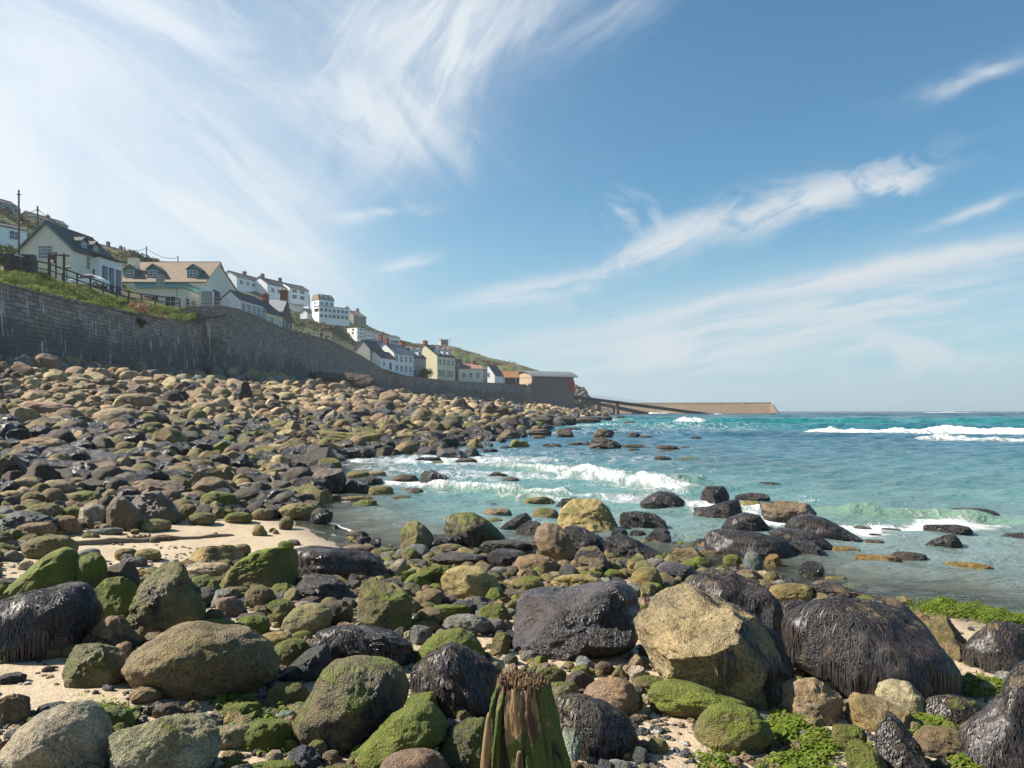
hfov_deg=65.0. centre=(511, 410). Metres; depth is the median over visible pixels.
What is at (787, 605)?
boulder
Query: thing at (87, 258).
window
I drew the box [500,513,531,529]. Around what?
boulder
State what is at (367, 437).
boulder
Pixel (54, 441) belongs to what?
boulder
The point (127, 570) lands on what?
boulder
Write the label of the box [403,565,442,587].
boulder
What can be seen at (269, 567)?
boulder
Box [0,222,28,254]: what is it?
house
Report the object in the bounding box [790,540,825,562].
boulder
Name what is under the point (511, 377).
house
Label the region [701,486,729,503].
boulder
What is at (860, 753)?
boulder
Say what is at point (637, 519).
boulder
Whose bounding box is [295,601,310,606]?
boulder
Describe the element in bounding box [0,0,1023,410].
sky
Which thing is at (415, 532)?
boulder
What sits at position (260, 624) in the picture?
boulder
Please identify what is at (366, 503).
boulder
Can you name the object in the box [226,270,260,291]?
house
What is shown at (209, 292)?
porch
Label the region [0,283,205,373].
sea wall
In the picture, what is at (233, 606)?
boulder
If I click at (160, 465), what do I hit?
boulder
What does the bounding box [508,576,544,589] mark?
boulder
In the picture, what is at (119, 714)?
boulder
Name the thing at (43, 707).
boulder
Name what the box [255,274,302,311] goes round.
house
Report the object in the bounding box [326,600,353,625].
boulder
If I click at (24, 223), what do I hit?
hillside scrub
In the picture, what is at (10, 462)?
boulder
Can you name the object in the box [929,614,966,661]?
boulder
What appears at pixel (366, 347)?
house
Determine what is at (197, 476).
boulder
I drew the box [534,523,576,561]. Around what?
boulder
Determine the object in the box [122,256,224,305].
house
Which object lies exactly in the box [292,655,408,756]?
boulder
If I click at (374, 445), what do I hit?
boulder
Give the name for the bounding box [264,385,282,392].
boulder
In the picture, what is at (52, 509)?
boulder
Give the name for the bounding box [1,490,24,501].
boulder
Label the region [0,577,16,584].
boulder
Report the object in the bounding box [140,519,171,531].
boulder
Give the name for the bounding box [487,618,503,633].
boulder
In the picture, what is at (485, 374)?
house
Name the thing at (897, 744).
boulder
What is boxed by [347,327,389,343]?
terrace
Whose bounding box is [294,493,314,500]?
boulder
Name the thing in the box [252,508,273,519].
boulder
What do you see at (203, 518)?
boulder
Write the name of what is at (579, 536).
boulder
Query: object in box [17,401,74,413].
boulder
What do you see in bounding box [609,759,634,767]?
boulder
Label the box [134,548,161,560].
boulder
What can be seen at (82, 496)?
boulder
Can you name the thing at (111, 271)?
door
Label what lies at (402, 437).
boulder
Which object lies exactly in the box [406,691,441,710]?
boulder
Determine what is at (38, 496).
boulder
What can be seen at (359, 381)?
boulder
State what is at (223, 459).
boulder
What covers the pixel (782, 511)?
boulder
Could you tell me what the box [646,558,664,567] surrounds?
boulder
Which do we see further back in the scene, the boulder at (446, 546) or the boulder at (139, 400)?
the boulder at (139, 400)
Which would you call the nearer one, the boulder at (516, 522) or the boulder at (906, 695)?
the boulder at (906, 695)
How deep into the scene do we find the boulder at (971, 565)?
8.83 m
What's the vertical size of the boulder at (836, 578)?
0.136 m
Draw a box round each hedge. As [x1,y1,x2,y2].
[0,243,17,254]
[0,248,10,262]
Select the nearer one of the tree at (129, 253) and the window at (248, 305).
the window at (248, 305)
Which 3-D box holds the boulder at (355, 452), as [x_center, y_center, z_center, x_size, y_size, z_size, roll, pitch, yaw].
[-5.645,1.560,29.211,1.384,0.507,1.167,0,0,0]
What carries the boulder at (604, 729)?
on the beach ground at (38, 690)
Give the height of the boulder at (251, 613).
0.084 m
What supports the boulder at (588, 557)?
on the beach ground at (38, 690)
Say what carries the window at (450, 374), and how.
in the house at (440, 361)
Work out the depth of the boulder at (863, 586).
7.79 m
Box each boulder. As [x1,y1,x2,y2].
[0,454,27,478]
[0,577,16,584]
[0,581,103,663]
[0,672,26,684]
[0,693,31,724]
[0,699,112,767]
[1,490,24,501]
[1,511,60,531]
[3,547,79,597]
[3,550,24,561]
[6,403,18,408]
[12,436,70,446]
[14,477,41,488]
[15,522,56,535]
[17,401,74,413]
[20,492,44,503]
[21,534,78,558]
[24,390,54,394]
[27,503,63,516]
[36,701,66,713]
[41,445,79,455]
[42,648,61,659]
[45,479,76,493]
[48,416,61,420]
[58,515,82,534]
[61,490,102,501]
[61,643,127,687]
[61,644,77,657]
[62,506,80,517]
[69,440,95,449]
[69,477,86,482]
[73,402,91,407]
[75,552,108,588]
[78,548,100,556]
[79,503,106,523]
[80,615,142,648]
[85,460,103,462]
[87,449,105,455]
[87,527,123,534]
[92,408,142,418]
[95,576,137,618]
[97,387,121,393]
[104,705,134,726]
[106,496,144,530]
[107,561,139,586]
[108,713,221,767]
[113,722,127,732]
[114,548,136,559]
[115,393,156,408]
[120,620,279,700]
[125,556,147,566]
[126,561,206,637]
[127,384,145,393]
[128,686,164,703]
[131,376,155,383]
[131,447,153,455]
[131,491,181,523]
[132,480,185,493]
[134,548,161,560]
[137,424,155,433]
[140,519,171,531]
[152,702,191,718]
[155,398,172,402]
[155,461,173,469]
[173,381,195,390]
[179,503,195,517]
[181,492,201,495]
[186,562,230,576]
[187,512,216,524]
[188,442,198,447]
[189,457,205,460]
[189,467,225,485]
[189,545,243,562]
[191,402,215,411]
[191,574,220,589]
[200,491,237,505]
[202,619,234,624]
[206,609,224,618]
[208,454,230,465]
[215,596,244,616]
[218,723,249,749]
[221,547,298,588]
[222,702,262,718]
[222,758,242,767]
[224,512,252,523]
[225,509,234,515]
[229,420,247,426]
[231,453,254,467]
[233,381,254,401]
[233,489,259,501]
[235,586,247,592]
[235,612,266,620]
[238,615,269,633]
[241,718,293,751]
[244,585,274,607]
[252,429,269,437]
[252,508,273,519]
[252,759,297,767]
[263,631,292,645]
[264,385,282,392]
[265,750,283,760]
[266,681,309,707]
[267,599,295,616]
[267,613,284,625]
[268,420,281,424]
[274,637,309,666]
[275,710,296,718]
[278,644,331,681]
[279,503,318,518]
[281,603,332,633]
[287,744,320,767]
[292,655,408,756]
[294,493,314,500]
[295,545,387,578]
[295,573,354,599]
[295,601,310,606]
[297,397,309,400]
[308,371,377,388]
[310,624,414,666]
[312,468,346,493]
[315,401,341,409]
[318,431,384,441]
[322,750,339,763]
[323,410,343,428]
[325,763,357,767]
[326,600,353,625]
[342,496,375,502]
[343,447,375,458]
[343,544,375,551]
[344,479,368,495]
[346,411,370,416]
[346,470,369,479]
[353,500,376,509]
[357,580,412,630]
[357,700,447,767]
[363,475,382,487]
[365,385,386,392]
[368,442,383,448]
[368,486,393,497]
[377,415,394,427]
[379,548,392,551]
[380,748,449,767]
[385,423,407,431]
[388,559,406,575]
[391,434,411,439]
[392,474,417,481]
[400,521,433,548]
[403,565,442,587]
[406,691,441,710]
[408,559,427,567]
[410,625,432,644]
[410,641,500,718]
[411,407,442,422]
[414,620,438,631]
[415,588,444,604]
[415,628,485,662]
[416,607,442,623]
[419,431,459,446]
[420,470,447,482]
[429,543,462,549]
[429,552,486,565]
[431,534,462,546]
[433,604,470,615]
[436,448,467,457]
[437,717,484,767]
[441,565,502,598]
[442,614,490,633]
[444,512,504,549]
[466,438,483,448]
[479,602,510,620]
[480,402,509,415]
[480,539,532,552]
[483,508,511,515]
[486,548,526,567]
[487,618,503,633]
[491,567,505,574]
[491,632,509,653]
[499,429,519,438]
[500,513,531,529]
[504,619,512,631]
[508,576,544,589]
[510,439,529,446]
[511,581,639,660]
[515,554,561,572]
[516,521,540,541]
[524,497,553,503]
[526,429,551,435]
[531,507,558,518]
[533,415,553,424]
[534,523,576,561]
[536,667,566,681]
[551,681,578,700]
[552,574,598,585]
[553,415,576,424]
[555,497,576,506]
[555,692,638,761]
[557,498,617,531]
[562,727,580,760]
[563,525,604,552]
[565,670,594,689]
[575,545,610,571]
[580,571,603,578]
[583,677,639,714]
[588,437,621,448]
[592,428,614,437]
[603,533,658,558]
[604,569,622,578]
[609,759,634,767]
[619,511,667,529]
[630,746,648,764]
[631,566,662,584]
[631,675,663,693]
[633,584,794,710]
[640,491,684,508]
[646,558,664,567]
[647,679,749,718]
[647,738,667,753]
[659,562,697,581]
[662,577,680,585]
[673,548,706,561]
[687,568,783,637]
[693,499,742,518]
[693,702,773,754]
[699,550,721,561]
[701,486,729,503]
[703,529,795,569]
[721,512,768,531]
[722,554,740,566]
[735,493,770,500]
[736,569,757,577]
[740,500,759,505]
[743,551,762,570]
[760,500,816,522]
[768,527,834,561]
[769,583,813,601]
[781,596,964,699]
[781,600,807,611]
[781,677,842,725]
[784,514,862,541]
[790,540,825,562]
[812,580,873,597]
[825,576,847,584]
[831,546,859,550]
[831,724,867,749]
[842,582,867,592]
[845,692,910,730]
[845,739,886,767]
[854,554,902,561]
[869,594,931,633]
[874,710,929,767]
[875,679,925,715]
[890,551,926,560]
[914,724,961,759]
[923,524,972,535]
[924,693,981,724]
[926,534,962,547]
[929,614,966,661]
[945,562,993,568]
[951,508,999,515]
[957,661,1023,767]
[962,620,1023,674]
[999,532,1023,538]
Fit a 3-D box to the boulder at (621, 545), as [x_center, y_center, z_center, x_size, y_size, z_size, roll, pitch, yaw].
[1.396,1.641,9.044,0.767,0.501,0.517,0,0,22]
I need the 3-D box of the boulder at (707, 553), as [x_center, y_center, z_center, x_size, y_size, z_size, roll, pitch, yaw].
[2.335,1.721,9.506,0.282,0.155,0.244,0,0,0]
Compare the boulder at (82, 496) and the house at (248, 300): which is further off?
the house at (248, 300)
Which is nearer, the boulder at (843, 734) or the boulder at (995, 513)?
the boulder at (843, 734)
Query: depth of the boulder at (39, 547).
8.23 m
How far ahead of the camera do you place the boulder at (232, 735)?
3.33 m
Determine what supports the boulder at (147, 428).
on the beach ground at (38, 690)
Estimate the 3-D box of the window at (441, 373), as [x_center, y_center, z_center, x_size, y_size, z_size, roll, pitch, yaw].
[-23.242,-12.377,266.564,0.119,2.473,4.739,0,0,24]
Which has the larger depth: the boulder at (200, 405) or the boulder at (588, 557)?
the boulder at (200, 405)
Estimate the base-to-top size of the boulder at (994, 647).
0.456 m
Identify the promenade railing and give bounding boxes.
[183,297,380,364]
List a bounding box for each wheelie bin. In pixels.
[2,253,14,271]
[14,255,22,271]
[20,254,36,273]
[22,256,27,272]
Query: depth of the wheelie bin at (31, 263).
75.73 m
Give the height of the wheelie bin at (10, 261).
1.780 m
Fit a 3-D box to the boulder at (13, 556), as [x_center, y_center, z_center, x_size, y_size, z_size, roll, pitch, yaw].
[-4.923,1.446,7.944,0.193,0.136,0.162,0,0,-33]
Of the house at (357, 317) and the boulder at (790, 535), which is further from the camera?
the house at (357, 317)
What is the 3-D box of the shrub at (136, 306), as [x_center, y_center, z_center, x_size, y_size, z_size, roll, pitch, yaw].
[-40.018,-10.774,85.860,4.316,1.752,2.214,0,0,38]
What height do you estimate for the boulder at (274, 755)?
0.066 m
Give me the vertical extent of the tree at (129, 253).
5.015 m
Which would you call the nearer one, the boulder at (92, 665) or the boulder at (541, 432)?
the boulder at (92, 665)
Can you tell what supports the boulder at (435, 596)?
on the beach ground at (38, 690)
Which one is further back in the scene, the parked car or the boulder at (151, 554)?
the parked car
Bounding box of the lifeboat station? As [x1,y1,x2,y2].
[518,371,577,406]
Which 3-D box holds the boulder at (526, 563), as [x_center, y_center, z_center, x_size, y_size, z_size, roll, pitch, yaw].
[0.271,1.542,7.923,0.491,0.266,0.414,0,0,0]
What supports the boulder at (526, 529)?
in the sea
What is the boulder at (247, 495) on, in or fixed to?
on the beach ground at (38, 690)
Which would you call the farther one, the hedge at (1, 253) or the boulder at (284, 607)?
the hedge at (1, 253)
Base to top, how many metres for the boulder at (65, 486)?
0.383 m
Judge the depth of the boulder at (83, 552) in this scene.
8.18 m
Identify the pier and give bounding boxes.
[594,402,778,413]
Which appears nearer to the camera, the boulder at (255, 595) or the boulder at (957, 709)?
the boulder at (957, 709)
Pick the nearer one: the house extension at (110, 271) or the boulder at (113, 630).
the boulder at (113, 630)
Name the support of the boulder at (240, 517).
on the beach ground at (38, 690)
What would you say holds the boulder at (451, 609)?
on the beach ground at (38, 690)
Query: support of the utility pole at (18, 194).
on the hillside
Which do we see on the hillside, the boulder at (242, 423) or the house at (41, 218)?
the house at (41, 218)
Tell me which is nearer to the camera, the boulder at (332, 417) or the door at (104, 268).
the boulder at (332, 417)
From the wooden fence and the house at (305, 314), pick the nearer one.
the wooden fence
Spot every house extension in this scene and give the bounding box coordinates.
[90,251,126,293]
[134,282,200,307]
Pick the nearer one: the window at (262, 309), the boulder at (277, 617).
the boulder at (277, 617)
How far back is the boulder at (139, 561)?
7.95 m
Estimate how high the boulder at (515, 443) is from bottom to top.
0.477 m
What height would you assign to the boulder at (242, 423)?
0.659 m
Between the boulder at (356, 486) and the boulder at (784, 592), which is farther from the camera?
the boulder at (356, 486)
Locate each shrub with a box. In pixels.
[120,300,136,306]
[126,302,150,314]
[136,317,147,327]
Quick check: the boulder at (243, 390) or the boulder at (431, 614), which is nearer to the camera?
the boulder at (431, 614)
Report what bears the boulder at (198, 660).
on the beach ground at (38, 690)
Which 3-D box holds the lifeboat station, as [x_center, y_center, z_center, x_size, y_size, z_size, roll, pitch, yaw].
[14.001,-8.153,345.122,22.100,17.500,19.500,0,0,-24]
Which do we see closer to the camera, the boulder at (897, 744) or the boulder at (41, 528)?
the boulder at (897, 744)
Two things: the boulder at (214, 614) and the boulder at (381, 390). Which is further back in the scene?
the boulder at (381, 390)
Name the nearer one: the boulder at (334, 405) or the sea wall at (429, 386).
the boulder at (334, 405)
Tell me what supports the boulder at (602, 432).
in the sea
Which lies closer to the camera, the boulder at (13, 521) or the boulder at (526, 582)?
the boulder at (526, 582)
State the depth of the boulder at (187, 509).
11.89 m
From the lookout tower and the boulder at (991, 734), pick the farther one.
the lookout tower
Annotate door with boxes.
[102,265,107,289]
[109,267,113,291]
[116,269,120,293]
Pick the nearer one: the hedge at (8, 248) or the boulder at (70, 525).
the boulder at (70, 525)
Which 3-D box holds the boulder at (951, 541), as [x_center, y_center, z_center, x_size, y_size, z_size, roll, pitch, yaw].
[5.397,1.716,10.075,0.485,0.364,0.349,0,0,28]
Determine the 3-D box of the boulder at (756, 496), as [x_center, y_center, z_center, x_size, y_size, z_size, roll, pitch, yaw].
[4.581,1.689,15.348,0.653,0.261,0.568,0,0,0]
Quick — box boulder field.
[0,351,1014,767]
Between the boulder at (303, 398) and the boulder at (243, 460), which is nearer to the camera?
the boulder at (243, 460)
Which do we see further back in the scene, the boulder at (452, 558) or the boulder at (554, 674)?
the boulder at (452, 558)
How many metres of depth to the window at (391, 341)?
332.16 m
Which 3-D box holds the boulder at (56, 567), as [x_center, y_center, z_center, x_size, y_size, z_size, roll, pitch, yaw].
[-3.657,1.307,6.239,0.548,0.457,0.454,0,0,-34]
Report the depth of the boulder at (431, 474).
18.71 m
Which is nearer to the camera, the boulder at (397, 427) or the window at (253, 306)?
the boulder at (397, 427)
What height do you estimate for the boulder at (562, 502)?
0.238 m
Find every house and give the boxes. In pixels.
[0,199,20,218]
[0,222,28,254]
[15,221,116,280]
[22,210,68,227]
[100,241,125,250]
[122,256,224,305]
[219,289,265,318]
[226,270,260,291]
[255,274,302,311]
[258,292,283,326]
[269,288,291,329]
[282,283,308,305]
[299,309,311,319]
[345,306,366,327]
[353,339,383,361]
[367,334,383,345]
[372,350,396,371]
[380,338,414,375]
[389,335,399,344]
[406,346,426,376]
[421,341,454,380]
[455,358,462,380]
[458,360,483,381]
[481,365,487,381]
[485,363,503,382]
[502,371,519,383]
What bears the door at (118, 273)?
in the house extension at (110, 271)
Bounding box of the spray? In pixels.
[350,456,889,527]
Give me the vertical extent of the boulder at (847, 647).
0.874 m
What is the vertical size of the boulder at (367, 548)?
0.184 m
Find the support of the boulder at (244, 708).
on the beach ground at (38, 690)
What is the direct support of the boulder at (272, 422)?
on the beach ground at (38, 690)
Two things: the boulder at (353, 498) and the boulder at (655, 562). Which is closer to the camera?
the boulder at (655, 562)
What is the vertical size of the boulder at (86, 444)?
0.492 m
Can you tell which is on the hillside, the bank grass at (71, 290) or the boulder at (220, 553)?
the bank grass at (71, 290)
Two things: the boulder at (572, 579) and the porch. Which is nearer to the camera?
the boulder at (572, 579)
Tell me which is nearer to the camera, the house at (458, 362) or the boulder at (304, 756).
the boulder at (304, 756)
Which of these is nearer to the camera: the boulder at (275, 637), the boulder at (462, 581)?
the boulder at (275, 637)
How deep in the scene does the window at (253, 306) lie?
129.79 m
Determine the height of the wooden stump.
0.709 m
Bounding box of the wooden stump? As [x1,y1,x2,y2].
[480,668,571,767]
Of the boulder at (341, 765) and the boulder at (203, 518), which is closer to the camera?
the boulder at (341, 765)
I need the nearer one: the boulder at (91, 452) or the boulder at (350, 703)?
the boulder at (350, 703)
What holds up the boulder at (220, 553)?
on the beach ground at (38, 690)
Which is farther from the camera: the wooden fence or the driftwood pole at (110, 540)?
the wooden fence
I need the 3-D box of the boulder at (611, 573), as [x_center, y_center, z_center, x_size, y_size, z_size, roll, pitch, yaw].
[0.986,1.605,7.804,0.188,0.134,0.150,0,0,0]
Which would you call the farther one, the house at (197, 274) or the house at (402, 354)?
the house at (402, 354)
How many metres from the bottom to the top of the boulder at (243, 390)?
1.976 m
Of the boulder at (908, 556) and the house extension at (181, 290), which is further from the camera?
the house extension at (181, 290)
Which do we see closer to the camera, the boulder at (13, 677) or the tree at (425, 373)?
the boulder at (13, 677)
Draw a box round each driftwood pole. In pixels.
[5,534,234,545]
[125,534,150,537]
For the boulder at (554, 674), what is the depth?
4.44 m
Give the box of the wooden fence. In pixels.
[0,255,179,308]
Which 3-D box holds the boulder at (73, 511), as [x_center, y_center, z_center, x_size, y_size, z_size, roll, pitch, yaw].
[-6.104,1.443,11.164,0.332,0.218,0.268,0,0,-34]
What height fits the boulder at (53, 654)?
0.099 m
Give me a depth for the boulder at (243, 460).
20.34 m
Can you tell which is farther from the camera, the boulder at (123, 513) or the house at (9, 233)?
the house at (9, 233)
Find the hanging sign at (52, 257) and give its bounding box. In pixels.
[47,252,57,279]
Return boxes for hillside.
[0,212,579,403]
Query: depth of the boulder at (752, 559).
8.63 m
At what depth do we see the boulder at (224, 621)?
5.15 m
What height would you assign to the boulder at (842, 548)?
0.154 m
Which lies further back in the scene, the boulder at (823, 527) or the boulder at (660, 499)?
the boulder at (660, 499)
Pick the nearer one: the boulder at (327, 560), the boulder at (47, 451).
the boulder at (327, 560)
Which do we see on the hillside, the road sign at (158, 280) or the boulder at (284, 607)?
the road sign at (158, 280)
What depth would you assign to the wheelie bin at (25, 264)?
75.29 m
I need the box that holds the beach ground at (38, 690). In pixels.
[0,376,1023,767]
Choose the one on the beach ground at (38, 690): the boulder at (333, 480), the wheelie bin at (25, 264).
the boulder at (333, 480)
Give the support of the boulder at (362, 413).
on the beach ground at (38, 690)
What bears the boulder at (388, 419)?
on the beach ground at (38, 690)
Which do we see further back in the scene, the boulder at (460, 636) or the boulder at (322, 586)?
the boulder at (322, 586)
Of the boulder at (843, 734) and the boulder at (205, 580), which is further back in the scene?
the boulder at (205, 580)
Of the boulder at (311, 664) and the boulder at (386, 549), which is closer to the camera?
the boulder at (311, 664)
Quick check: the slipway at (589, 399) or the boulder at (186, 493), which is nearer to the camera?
the boulder at (186, 493)
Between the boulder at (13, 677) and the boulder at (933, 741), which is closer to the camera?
the boulder at (933, 741)
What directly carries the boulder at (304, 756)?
on the beach ground at (38, 690)
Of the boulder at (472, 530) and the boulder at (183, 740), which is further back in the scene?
the boulder at (472, 530)
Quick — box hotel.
[311,294,349,326]
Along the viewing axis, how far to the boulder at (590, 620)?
4.99 m
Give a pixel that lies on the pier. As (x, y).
(745, 407)
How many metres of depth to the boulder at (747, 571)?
8.00 m
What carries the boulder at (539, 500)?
in the sea
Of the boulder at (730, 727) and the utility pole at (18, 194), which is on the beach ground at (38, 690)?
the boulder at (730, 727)
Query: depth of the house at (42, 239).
100.41 m
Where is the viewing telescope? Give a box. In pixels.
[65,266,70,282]
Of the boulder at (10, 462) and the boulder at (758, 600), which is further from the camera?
the boulder at (10, 462)
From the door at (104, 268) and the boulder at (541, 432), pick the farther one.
the door at (104, 268)
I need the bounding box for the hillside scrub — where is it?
[0,207,538,370]
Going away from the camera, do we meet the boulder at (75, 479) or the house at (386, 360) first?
the boulder at (75, 479)
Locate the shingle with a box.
[0,543,1022,767]
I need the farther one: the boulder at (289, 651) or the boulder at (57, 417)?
the boulder at (57, 417)
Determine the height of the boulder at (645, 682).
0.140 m
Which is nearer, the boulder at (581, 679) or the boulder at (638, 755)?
the boulder at (638, 755)
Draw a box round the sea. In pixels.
[294,411,1023,626]
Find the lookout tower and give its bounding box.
[439,339,447,345]
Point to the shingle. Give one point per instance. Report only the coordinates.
(658, 729)
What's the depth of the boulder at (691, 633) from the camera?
4.26 m
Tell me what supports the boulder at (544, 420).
on the beach ground at (38, 690)
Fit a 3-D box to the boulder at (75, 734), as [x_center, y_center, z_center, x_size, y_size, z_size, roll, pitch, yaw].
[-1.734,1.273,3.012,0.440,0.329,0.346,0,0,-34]
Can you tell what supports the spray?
on the sea
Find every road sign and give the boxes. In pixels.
[156,274,159,305]
[160,274,164,304]
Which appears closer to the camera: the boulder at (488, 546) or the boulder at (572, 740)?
the boulder at (572, 740)
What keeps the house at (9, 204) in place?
on the hillside
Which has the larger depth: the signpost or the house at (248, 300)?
the house at (248, 300)
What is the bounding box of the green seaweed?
[81,566,1023,767]
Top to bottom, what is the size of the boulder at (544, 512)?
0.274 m
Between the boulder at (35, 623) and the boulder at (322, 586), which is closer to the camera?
the boulder at (35, 623)
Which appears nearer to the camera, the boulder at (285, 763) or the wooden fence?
the boulder at (285, 763)
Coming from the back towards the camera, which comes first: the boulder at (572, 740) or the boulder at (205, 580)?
the boulder at (205, 580)
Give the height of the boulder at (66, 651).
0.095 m
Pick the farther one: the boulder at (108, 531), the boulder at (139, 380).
the boulder at (139, 380)
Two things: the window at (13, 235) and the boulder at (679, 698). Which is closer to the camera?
the boulder at (679, 698)
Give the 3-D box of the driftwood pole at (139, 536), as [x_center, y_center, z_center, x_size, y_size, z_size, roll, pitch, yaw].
[-4.643,1.582,9.984,0.112,0.112,0.325,0,0,42]
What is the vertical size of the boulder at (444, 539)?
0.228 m
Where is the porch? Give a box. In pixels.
[200,287,219,305]
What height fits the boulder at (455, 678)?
0.493 m
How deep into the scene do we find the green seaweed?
3.81 m
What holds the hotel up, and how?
on the hillside
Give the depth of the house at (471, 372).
295.21 m
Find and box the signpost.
[57,253,69,267]
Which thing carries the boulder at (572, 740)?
on the beach ground at (38, 690)
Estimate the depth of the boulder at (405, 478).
19.45 m
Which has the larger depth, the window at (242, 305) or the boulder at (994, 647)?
the window at (242, 305)
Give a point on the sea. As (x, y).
(909, 474)
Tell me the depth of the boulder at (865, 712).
3.96 m
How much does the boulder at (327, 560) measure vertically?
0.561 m
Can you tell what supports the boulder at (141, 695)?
on the beach ground at (38, 690)
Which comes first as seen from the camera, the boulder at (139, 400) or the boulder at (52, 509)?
the boulder at (52, 509)
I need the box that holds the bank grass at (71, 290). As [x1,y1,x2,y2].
[0,268,196,321]
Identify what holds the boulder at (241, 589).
on the beach ground at (38, 690)
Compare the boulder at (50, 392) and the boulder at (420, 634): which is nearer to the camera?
the boulder at (420, 634)
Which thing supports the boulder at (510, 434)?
in the sea
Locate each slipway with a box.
[575,393,708,413]
[579,400,648,413]
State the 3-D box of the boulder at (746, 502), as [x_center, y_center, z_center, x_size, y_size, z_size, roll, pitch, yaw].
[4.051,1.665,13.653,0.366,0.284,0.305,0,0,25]
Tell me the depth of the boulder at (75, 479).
14.30 m
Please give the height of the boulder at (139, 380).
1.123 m
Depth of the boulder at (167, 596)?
5.05 m
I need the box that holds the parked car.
[68,274,109,288]
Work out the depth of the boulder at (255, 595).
6.03 m
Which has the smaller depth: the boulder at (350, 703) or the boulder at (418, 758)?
the boulder at (418, 758)
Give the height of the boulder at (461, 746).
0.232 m
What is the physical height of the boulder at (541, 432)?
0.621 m
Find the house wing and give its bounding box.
[220,266,237,303]
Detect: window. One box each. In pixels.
[9,230,17,240]
[38,245,52,258]
[86,256,89,269]
[165,296,175,306]
[241,302,245,310]
[246,303,250,312]
[251,305,255,314]
[256,306,260,316]
[261,308,265,318]
[390,340,398,343]
[438,369,444,376]
[447,370,453,377]
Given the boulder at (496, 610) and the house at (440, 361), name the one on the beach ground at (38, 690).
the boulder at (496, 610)
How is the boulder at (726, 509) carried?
on the beach ground at (38, 690)
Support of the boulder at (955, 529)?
in the sea
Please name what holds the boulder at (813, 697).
on the beach ground at (38, 690)
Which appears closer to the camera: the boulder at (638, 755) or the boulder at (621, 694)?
the boulder at (638, 755)
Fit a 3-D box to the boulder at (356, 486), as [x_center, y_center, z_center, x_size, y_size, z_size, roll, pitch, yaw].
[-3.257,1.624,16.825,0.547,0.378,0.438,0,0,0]
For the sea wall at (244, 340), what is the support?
on the beach ground at (38, 690)
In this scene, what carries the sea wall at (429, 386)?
on the beach ground at (38, 690)
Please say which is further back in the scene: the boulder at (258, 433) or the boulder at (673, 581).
the boulder at (258, 433)
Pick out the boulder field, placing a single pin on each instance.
(302, 449)
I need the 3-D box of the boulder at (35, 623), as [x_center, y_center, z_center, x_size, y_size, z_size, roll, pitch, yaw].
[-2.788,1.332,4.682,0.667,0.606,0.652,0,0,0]
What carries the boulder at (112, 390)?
on the beach ground at (38, 690)
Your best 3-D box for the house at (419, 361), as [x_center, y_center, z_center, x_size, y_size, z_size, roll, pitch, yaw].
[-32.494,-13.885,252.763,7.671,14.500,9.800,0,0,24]
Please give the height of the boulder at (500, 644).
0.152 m
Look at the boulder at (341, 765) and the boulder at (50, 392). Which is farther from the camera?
the boulder at (50, 392)
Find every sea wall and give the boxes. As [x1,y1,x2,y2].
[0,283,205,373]
[179,306,384,388]
[384,369,526,401]
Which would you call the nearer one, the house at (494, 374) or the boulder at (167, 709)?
the boulder at (167, 709)
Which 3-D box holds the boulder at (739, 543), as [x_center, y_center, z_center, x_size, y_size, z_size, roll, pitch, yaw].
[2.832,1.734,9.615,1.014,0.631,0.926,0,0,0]
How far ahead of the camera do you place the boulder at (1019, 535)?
10.47 m
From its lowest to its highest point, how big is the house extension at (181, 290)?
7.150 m
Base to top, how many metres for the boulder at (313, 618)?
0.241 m
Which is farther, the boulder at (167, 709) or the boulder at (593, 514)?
the boulder at (593, 514)
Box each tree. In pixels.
[125,249,153,260]
[417,368,432,377]
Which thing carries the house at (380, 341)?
on the hillside
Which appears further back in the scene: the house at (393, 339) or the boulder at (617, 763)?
the house at (393, 339)
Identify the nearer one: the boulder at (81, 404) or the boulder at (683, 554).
the boulder at (683, 554)
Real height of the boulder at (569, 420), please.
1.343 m
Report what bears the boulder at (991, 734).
on the beach ground at (38, 690)
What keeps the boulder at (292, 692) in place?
on the beach ground at (38, 690)
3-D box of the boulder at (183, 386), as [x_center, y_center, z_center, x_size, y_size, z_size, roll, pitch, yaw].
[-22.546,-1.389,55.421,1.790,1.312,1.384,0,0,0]
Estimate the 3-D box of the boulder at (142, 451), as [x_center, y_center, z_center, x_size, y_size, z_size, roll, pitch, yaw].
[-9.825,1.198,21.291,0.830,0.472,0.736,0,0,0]
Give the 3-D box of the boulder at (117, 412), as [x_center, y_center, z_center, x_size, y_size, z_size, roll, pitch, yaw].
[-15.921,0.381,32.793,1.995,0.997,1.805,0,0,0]
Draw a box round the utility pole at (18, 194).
[16,190,20,254]
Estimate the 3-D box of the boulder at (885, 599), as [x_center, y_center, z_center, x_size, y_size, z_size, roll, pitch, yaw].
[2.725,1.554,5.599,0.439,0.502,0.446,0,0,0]
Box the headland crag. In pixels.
[575,384,594,406]
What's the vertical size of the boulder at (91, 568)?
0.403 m
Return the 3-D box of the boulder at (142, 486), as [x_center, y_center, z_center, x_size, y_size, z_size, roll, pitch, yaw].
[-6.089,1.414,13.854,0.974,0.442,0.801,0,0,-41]
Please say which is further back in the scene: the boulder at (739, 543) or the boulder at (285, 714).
the boulder at (739, 543)
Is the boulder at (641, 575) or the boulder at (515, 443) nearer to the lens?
the boulder at (641, 575)
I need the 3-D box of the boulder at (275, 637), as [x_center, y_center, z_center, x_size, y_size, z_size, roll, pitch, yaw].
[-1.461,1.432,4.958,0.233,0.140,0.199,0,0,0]
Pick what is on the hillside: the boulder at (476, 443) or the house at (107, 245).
the house at (107, 245)
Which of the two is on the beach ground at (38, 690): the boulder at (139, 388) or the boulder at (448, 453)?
the boulder at (139, 388)

